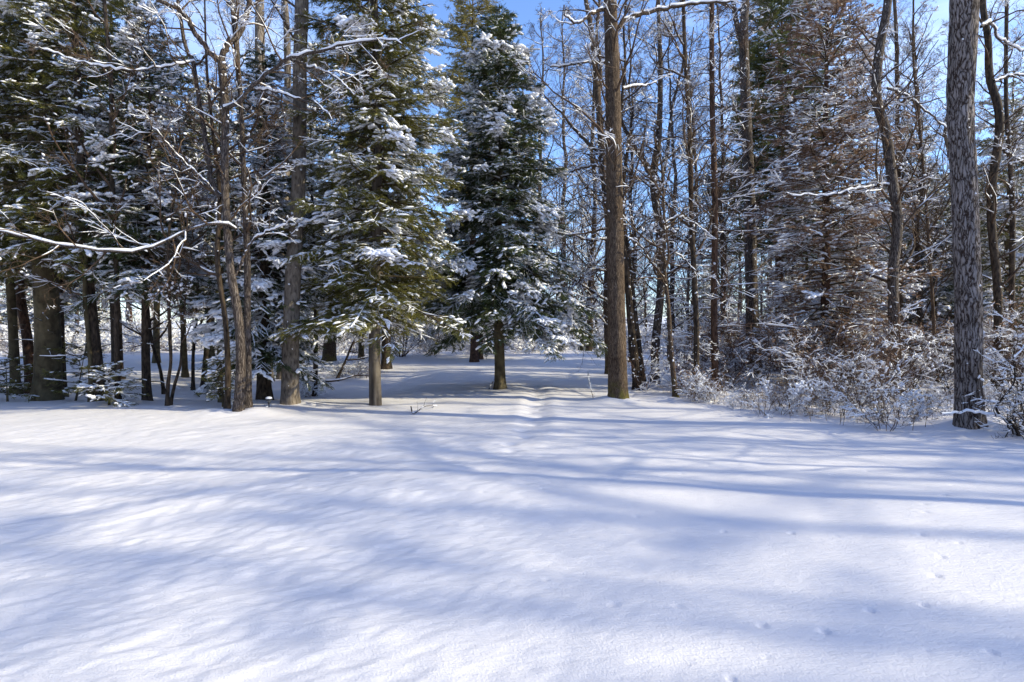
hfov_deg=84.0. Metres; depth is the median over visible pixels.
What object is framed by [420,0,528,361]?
cedar tree
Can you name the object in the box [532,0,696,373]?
bare tree
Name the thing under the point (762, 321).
thicket shrub
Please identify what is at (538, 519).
ground
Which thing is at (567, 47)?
bare tree
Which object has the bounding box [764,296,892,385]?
thicket shrub
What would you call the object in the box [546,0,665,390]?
bare tree
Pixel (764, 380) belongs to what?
thicket shrub
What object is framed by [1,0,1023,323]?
sky
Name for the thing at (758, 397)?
dry stalk
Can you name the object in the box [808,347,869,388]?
thicket shrub
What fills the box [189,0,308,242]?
poplar tree
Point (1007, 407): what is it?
thicket shrub
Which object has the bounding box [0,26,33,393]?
bare tree
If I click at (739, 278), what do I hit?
bare tree
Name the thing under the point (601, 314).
spruce tree
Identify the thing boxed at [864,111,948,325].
spruce tree
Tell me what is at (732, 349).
thicket shrub
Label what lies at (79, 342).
brush bush
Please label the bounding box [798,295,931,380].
thicket shrub
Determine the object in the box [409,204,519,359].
spruce tree
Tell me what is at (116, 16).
spruce tree
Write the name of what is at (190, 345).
brush bush
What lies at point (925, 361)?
thicket shrub
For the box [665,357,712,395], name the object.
twiggy shrub
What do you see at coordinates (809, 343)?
thicket shrub
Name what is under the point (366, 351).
brush bush
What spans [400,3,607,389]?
spruce tree
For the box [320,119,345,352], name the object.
bare tree
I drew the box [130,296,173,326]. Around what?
bare tree
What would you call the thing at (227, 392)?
bare tree
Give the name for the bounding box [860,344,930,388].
thicket shrub
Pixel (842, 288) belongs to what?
spruce tree
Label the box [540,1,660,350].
bare tree
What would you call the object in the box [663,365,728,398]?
twiggy shrub
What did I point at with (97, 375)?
fir sapling
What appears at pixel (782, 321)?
spruce tree
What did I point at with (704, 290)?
spruce tree
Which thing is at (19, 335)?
brush bush
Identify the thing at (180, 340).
brush bush
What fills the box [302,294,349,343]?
spruce tree
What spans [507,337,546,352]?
brush bush
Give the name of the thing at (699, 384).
twiggy shrub
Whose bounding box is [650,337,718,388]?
thicket shrub
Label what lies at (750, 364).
thicket shrub
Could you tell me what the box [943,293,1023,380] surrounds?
thicket shrub
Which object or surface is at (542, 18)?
bare tree
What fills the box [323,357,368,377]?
multi stem bush
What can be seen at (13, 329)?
spruce tree
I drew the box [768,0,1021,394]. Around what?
bare tree
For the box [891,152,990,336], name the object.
bare tree
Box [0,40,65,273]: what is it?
spruce tree
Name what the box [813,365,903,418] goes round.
thicket shrub
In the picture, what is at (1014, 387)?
thicket shrub
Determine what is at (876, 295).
spruce tree
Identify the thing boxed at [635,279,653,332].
spruce tree
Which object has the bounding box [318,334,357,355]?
brush bush
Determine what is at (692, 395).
thicket shrub
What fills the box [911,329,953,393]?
thicket shrub
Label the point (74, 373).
fir sapling
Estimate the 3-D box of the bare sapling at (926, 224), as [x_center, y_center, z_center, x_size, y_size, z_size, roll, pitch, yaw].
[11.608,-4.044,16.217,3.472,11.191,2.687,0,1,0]
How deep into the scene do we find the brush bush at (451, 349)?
35.80 m
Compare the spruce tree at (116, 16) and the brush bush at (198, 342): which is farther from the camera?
the brush bush at (198, 342)
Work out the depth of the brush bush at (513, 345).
33.25 m
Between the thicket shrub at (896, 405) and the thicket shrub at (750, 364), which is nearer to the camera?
the thicket shrub at (896, 405)
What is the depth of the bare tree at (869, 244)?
21.23 m
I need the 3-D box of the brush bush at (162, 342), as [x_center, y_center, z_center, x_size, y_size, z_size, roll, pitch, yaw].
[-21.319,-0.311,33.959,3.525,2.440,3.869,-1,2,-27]
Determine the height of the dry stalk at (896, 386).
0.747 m
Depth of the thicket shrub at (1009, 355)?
12.47 m
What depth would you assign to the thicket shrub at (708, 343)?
14.56 m
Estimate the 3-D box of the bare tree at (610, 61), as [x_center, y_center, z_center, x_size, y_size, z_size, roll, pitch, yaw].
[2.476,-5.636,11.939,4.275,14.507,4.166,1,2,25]
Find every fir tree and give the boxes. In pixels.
[163,80,260,388]
[183,40,343,399]
[270,78,356,395]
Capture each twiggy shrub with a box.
[299,379,327,398]
[626,338,670,392]
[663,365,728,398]
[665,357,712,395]
[682,362,743,403]
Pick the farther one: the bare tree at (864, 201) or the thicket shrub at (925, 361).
the bare tree at (864, 201)
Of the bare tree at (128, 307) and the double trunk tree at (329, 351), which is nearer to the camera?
the double trunk tree at (329, 351)
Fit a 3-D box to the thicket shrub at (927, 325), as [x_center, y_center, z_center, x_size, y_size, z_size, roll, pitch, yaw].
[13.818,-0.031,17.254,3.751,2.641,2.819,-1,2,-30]
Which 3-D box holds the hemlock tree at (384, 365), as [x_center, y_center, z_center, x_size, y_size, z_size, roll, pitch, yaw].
[-5.204,-5.230,22.828,6.372,13.307,6.260,0,1,0]
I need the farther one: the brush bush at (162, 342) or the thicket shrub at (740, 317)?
the brush bush at (162, 342)
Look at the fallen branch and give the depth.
19.08 m
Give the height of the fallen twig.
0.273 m
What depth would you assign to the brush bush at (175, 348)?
37.83 m
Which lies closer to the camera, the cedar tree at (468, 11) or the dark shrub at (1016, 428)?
the dark shrub at (1016, 428)
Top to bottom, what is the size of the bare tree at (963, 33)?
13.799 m
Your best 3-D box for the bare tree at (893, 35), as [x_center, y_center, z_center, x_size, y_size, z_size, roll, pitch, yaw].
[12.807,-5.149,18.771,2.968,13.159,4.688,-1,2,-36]
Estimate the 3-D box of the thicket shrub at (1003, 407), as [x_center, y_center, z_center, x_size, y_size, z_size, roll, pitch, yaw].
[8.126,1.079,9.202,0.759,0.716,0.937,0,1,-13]
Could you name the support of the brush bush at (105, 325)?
on the ground
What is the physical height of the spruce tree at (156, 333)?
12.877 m
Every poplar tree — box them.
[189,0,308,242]
[229,0,322,381]
[238,0,329,378]
[252,0,370,404]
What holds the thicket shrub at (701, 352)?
on the ground
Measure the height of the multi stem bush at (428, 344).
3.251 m
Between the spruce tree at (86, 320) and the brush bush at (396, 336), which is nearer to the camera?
the spruce tree at (86, 320)
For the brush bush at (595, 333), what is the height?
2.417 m
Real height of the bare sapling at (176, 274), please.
6.546 m
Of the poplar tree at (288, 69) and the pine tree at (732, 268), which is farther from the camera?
the pine tree at (732, 268)
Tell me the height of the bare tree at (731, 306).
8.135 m
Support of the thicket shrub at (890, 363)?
on the ground
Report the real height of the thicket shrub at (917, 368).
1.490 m
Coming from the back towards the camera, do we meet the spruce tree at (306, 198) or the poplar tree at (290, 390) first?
the spruce tree at (306, 198)
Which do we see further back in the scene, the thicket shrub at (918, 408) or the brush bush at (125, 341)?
the brush bush at (125, 341)
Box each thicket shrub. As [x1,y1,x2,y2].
[646,308,751,378]
[647,306,743,357]
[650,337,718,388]
[665,301,813,388]
[666,321,738,372]
[673,378,712,402]
[697,385,724,403]
[699,292,772,367]
[699,320,764,377]
[701,298,784,374]
[703,332,747,381]
[703,346,741,377]
[705,306,817,378]
[718,330,777,385]
[720,364,763,388]
[720,373,769,406]
[726,393,750,409]
[736,313,800,371]
[739,379,812,417]
[740,314,845,387]
[752,308,878,373]
[753,313,904,402]
[754,376,816,410]
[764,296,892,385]
[770,341,833,384]
[772,380,835,418]
[783,319,841,376]
[788,357,861,394]
[791,361,850,412]
[795,321,882,385]
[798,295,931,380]
[801,384,854,415]
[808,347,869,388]
[813,299,922,377]
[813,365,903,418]
[819,285,953,395]
[821,352,901,423]
[829,379,919,430]
[832,334,923,401]
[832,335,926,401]
[857,388,939,425]
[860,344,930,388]
[880,329,953,391]
[887,343,947,384]
[890,379,953,419]
[901,388,953,419]
[904,297,1003,377]
[907,299,1021,359]
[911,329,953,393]
[914,373,953,411]
[918,335,953,382]
[921,281,1023,387]
[933,385,988,410]
[936,282,1023,392]
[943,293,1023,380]
[947,326,1023,393]
[952,328,1023,392]
[963,351,1023,431]
[971,372,1023,434]
[984,313,1023,391]
[984,384,1019,413]
[985,386,1016,411]
[985,390,1023,425]
[987,378,1023,428]
[999,362,1023,407]
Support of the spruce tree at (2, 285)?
on the ground
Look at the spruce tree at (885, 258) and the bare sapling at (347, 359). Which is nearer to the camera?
the bare sapling at (347, 359)
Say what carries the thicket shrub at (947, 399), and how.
on the ground
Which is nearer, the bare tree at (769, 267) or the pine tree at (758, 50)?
the pine tree at (758, 50)
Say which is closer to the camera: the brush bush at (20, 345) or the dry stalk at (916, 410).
the dry stalk at (916, 410)
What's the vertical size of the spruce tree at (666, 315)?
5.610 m
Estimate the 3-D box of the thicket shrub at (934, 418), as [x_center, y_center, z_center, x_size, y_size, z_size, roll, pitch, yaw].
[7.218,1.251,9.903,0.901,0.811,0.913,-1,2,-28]
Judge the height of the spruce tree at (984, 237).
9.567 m
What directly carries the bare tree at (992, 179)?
on the ground
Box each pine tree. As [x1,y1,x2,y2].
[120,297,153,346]
[693,0,876,318]
[717,214,767,314]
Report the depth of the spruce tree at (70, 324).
46.91 m
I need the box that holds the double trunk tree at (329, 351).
[313,126,356,361]
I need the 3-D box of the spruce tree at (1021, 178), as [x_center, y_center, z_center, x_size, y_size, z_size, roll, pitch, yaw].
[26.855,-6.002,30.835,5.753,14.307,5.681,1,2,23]
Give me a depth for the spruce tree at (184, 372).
19.24 m
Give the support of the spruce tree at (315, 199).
on the ground
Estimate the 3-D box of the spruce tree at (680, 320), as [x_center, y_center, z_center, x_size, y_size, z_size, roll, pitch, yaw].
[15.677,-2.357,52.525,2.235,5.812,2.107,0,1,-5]
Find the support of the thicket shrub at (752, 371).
on the ground
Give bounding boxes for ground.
[0,317,1023,681]
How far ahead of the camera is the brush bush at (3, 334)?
35.69 m
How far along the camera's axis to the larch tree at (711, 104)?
13.96 m
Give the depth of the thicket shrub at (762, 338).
20.25 m
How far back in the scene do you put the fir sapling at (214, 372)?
10.50 m
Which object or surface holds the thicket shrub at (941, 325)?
on the ground
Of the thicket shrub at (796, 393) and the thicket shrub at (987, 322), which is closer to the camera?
the thicket shrub at (796, 393)
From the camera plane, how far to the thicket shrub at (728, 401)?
11.20 m
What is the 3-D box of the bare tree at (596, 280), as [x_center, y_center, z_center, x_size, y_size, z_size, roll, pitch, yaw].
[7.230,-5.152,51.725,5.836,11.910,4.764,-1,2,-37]
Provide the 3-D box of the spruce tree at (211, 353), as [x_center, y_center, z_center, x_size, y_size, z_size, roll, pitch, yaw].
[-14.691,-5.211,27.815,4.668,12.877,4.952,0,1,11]
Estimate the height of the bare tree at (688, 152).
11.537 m
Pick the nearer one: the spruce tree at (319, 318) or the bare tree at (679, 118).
the bare tree at (679, 118)
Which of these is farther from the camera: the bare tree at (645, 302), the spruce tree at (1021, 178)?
the bare tree at (645, 302)
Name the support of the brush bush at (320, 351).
on the ground
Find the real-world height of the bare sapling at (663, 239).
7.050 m
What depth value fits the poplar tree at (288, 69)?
19.66 m
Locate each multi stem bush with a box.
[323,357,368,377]
[341,303,454,356]
[404,319,458,354]
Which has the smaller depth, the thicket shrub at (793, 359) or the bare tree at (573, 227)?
the thicket shrub at (793, 359)
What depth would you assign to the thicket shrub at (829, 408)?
10.30 m
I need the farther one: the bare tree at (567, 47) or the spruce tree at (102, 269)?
the bare tree at (567, 47)
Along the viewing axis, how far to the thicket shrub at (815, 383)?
10.74 m
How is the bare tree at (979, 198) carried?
on the ground
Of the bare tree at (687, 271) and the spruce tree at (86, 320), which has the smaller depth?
the spruce tree at (86, 320)
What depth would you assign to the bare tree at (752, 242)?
17.92 m
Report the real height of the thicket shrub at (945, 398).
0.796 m
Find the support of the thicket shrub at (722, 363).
on the ground
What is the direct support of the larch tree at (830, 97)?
on the ground
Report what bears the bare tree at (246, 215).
on the ground
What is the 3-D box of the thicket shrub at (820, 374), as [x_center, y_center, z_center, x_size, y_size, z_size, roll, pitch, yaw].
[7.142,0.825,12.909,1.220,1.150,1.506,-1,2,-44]
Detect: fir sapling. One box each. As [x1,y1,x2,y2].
[0,355,38,402]
[41,341,113,400]
[72,361,150,406]
[195,351,235,406]
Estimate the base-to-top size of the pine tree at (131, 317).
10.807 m
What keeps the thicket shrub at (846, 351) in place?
on the ground
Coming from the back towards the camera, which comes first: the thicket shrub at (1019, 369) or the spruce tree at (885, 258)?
the spruce tree at (885, 258)
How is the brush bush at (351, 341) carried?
on the ground
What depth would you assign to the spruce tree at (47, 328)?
12.32 m
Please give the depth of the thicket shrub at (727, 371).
17.02 m
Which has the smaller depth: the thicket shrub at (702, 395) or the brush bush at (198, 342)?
the thicket shrub at (702, 395)
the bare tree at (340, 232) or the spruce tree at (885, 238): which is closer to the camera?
the bare tree at (340, 232)
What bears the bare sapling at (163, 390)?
on the ground
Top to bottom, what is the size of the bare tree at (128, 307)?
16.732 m
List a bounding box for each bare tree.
[0,0,425,411]
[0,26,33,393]
[0,280,32,347]
[29,0,168,404]
[101,295,135,350]
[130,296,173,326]
[137,0,293,408]
[184,0,311,408]
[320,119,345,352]
[503,3,604,325]
[510,0,735,398]
[517,1,647,332]
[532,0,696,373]
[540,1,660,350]
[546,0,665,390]
[554,171,591,346]
[559,218,604,333]
[564,213,604,350]
[570,0,698,361]
[585,80,675,381]
[589,0,746,383]
[597,21,743,362]
[598,0,756,390]
[625,220,656,344]
[643,27,756,344]
[647,206,683,346]
[667,135,710,360]
[673,0,805,376]
[676,206,703,311]
[677,3,798,329]
[691,222,726,314]
[717,270,742,319]
[718,154,766,339]
[727,134,788,322]
[730,217,774,325]
[763,162,820,315]
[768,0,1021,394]
[795,51,938,323]
[804,51,919,362]
[813,63,888,311]
[835,0,1000,364]
[862,22,992,373]
[866,149,886,298]
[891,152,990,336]
[902,26,1004,303]
[905,113,1023,317]
[938,0,1023,378]
[941,0,1023,385]
[946,0,1023,429]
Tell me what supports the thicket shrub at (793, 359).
on the ground
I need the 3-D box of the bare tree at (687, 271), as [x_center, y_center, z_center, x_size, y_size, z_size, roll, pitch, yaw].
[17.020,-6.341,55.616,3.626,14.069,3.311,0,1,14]
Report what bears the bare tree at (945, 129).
on the ground
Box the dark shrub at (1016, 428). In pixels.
[917,302,1023,438]
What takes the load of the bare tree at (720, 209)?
on the ground
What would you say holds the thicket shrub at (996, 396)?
on the ground
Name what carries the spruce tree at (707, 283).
on the ground
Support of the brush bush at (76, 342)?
on the ground
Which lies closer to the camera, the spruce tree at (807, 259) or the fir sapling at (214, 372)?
the fir sapling at (214, 372)
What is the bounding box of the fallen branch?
[325,370,368,381]
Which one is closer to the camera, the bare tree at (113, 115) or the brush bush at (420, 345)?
the bare tree at (113, 115)
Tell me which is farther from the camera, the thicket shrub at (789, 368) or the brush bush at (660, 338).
the brush bush at (660, 338)
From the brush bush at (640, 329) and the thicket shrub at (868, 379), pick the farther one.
the brush bush at (640, 329)
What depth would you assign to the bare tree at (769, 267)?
37.66 m
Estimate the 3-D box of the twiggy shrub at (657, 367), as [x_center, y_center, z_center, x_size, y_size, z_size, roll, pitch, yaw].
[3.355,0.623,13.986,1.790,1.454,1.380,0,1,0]
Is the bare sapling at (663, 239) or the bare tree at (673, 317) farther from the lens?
the bare tree at (673, 317)
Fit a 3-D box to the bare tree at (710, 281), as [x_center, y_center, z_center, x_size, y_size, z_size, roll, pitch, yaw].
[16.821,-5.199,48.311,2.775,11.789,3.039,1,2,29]
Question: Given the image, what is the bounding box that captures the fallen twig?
[410,400,436,413]
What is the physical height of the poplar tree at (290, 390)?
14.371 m
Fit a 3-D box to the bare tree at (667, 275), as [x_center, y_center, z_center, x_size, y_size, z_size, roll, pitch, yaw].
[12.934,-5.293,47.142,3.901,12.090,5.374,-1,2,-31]
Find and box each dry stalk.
[752,385,761,414]
[797,394,817,421]
[818,386,829,420]
[832,389,856,422]
[839,387,858,424]
[878,385,897,425]
[905,391,928,424]
[924,390,940,426]
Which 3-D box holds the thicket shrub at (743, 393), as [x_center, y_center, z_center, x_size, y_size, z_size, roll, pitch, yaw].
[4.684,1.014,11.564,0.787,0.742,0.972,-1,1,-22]
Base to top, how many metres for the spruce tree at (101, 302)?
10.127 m
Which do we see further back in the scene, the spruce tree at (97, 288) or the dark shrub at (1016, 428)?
the spruce tree at (97, 288)
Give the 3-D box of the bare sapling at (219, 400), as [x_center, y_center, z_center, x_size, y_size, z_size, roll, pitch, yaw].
[-5.322,-2.205,11.393,3.772,7.562,2.501,0,1,-10]
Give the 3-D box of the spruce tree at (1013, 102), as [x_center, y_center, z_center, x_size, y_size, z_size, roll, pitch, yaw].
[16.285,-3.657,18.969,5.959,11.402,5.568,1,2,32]
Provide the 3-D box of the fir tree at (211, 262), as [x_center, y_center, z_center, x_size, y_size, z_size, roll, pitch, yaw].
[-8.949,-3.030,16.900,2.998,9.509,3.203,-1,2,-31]
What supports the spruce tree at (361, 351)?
on the ground
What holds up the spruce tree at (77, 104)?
on the ground
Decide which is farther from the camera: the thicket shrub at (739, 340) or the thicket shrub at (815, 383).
the thicket shrub at (739, 340)
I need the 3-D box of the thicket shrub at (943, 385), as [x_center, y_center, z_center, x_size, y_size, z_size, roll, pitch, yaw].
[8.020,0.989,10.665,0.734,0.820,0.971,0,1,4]
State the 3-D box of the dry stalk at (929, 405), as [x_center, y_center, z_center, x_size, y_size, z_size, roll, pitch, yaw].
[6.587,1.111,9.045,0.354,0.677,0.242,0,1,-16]
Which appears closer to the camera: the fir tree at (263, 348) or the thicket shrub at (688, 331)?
the fir tree at (263, 348)
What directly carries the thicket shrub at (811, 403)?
on the ground
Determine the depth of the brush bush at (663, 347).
33.60 m
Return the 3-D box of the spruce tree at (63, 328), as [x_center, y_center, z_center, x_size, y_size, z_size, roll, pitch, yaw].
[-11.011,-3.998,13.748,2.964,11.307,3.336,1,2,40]
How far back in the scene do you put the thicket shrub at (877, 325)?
16.75 m
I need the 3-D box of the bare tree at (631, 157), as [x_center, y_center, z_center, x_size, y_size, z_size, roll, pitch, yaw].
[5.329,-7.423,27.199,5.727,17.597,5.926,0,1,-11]
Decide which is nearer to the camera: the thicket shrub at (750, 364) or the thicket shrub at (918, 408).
the thicket shrub at (918, 408)
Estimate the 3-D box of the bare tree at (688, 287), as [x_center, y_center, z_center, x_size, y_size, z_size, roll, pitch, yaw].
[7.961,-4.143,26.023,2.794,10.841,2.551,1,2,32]
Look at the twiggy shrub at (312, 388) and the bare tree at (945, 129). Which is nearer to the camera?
the twiggy shrub at (312, 388)
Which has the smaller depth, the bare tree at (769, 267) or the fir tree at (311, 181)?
the fir tree at (311, 181)
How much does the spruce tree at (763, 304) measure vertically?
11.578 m
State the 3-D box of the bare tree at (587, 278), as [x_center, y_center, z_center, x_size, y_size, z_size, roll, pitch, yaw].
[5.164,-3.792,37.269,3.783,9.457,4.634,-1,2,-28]
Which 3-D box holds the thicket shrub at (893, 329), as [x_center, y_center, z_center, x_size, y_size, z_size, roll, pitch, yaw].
[8.831,0.072,13.049,3.622,2.722,2.731,-1,2,-30]
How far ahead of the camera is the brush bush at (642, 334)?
38.39 m
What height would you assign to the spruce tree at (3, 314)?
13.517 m
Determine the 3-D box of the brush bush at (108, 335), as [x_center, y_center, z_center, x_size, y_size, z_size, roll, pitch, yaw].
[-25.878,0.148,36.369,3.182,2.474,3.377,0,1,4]
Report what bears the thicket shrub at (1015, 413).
on the ground
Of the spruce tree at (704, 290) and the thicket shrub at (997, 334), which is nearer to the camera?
the thicket shrub at (997, 334)
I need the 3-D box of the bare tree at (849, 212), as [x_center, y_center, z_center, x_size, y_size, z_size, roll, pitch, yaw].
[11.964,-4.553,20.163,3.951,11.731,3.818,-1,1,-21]
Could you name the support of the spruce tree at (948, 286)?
on the ground
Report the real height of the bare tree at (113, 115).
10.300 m
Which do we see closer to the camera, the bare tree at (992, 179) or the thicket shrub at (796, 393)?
the thicket shrub at (796, 393)
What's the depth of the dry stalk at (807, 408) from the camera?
9.67 m
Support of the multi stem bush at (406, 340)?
on the ground
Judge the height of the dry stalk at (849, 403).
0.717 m
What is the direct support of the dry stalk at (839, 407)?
on the ground
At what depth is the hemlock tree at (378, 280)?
11.06 m
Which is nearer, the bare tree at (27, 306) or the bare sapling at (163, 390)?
the bare sapling at (163, 390)
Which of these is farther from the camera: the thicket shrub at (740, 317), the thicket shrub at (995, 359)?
the thicket shrub at (740, 317)
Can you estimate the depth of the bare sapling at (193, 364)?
16.48 m
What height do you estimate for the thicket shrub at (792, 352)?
2.537 m
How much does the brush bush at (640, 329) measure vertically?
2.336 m
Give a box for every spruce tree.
[0,0,137,396]
[0,0,164,400]
[0,0,178,401]
[0,8,83,393]
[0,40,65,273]
[0,171,29,356]
[0,282,33,334]
[26,287,85,346]
[31,274,106,356]
[51,0,185,379]
[55,0,241,400]
[79,293,122,340]
[117,84,191,362]
[124,48,251,377]
[151,103,246,358]
[250,100,336,312]
[252,105,338,362]
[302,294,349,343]
[337,122,382,358]
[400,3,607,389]
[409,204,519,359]
[598,295,603,341]
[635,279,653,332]
[663,292,682,330]
[674,284,689,328]
[683,267,717,337]
[698,219,742,321]
[698,264,720,321]
[757,246,785,321]
[765,158,842,331]
[768,305,792,369]
[809,196,877,319]
[863,169,1016,370]
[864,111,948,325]
[864,189,906,299]
[865,264,887,325]
[904,60,1023,374]
[937,178,1003,303]
[979,99,1023,323]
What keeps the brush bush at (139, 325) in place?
on the ground
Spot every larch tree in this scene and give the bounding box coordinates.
[628,0,815,389]
[738,0,945,384]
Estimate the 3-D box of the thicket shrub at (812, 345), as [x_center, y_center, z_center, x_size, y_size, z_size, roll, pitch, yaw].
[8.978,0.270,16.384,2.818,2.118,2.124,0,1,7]
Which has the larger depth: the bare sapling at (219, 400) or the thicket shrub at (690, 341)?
the thicket shrub at (690, 341)
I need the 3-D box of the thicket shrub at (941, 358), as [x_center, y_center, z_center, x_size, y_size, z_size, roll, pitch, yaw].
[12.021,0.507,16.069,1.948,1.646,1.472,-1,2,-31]
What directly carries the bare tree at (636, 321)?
on the ground
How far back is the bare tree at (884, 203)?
37.38 m
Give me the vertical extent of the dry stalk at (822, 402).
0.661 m
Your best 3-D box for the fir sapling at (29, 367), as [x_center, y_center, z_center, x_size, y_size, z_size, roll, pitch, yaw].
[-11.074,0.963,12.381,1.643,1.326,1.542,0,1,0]
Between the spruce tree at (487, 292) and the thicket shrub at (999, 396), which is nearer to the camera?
the thicket shrub at (999, 396)
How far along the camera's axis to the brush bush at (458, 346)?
35.93 m
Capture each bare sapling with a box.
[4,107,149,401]
[98,231,215,393]
[122,90,265,405]
[142,220,211,404]
[152,49,342,402]
[157,178,224,389]
[335,294,388,378]
[597,105,725,397]
[869,0,1005,381]
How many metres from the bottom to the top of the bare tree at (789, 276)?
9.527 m
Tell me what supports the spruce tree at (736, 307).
on the ground
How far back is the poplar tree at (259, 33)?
18.68 m
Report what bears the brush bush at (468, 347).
on the ground
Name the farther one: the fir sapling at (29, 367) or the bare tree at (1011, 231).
the bare tree at (1011, 231)
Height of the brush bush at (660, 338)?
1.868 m
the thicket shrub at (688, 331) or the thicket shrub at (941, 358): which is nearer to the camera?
the thicket shrub at (941, 358)
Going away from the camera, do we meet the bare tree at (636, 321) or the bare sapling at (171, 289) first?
the bare sapling at (171, 289)
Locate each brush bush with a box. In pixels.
[0,328,19,353]
[0,335,33,351]
[1,324,83,352]
[33,326,85,353]
[70,331,107,353]
[73,324,125,352]
[98,309,133,351]
[102,328,151,351]
[122,306,175,353]
[122,318,187,352]
[160,336,190,350]
[173,329,201,350]
[178,335,203,350]
[189,328,215,350]
[310,333,343,352]
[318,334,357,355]
[336,329,367,352]
[364,314,410,352]
[364,339,402,354]
[402,335,436,353]
[421,334,465,351]
[447,331,469,350]
[456,333,490,353]
[458,327,531,353]
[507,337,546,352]
[571,321,603,342]
[600,320,662,352]
[640,328,660,348]
[642,327,687,352]
[646,319,687,352]
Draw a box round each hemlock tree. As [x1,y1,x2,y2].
[266,0,474,405]
[311,41,459,368]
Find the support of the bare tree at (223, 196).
on the ground
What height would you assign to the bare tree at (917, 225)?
11.731 m
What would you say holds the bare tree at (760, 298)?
on the ground
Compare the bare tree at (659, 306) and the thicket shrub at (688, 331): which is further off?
the thicket shrub at (688, 331)
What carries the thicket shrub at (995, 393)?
on the ground

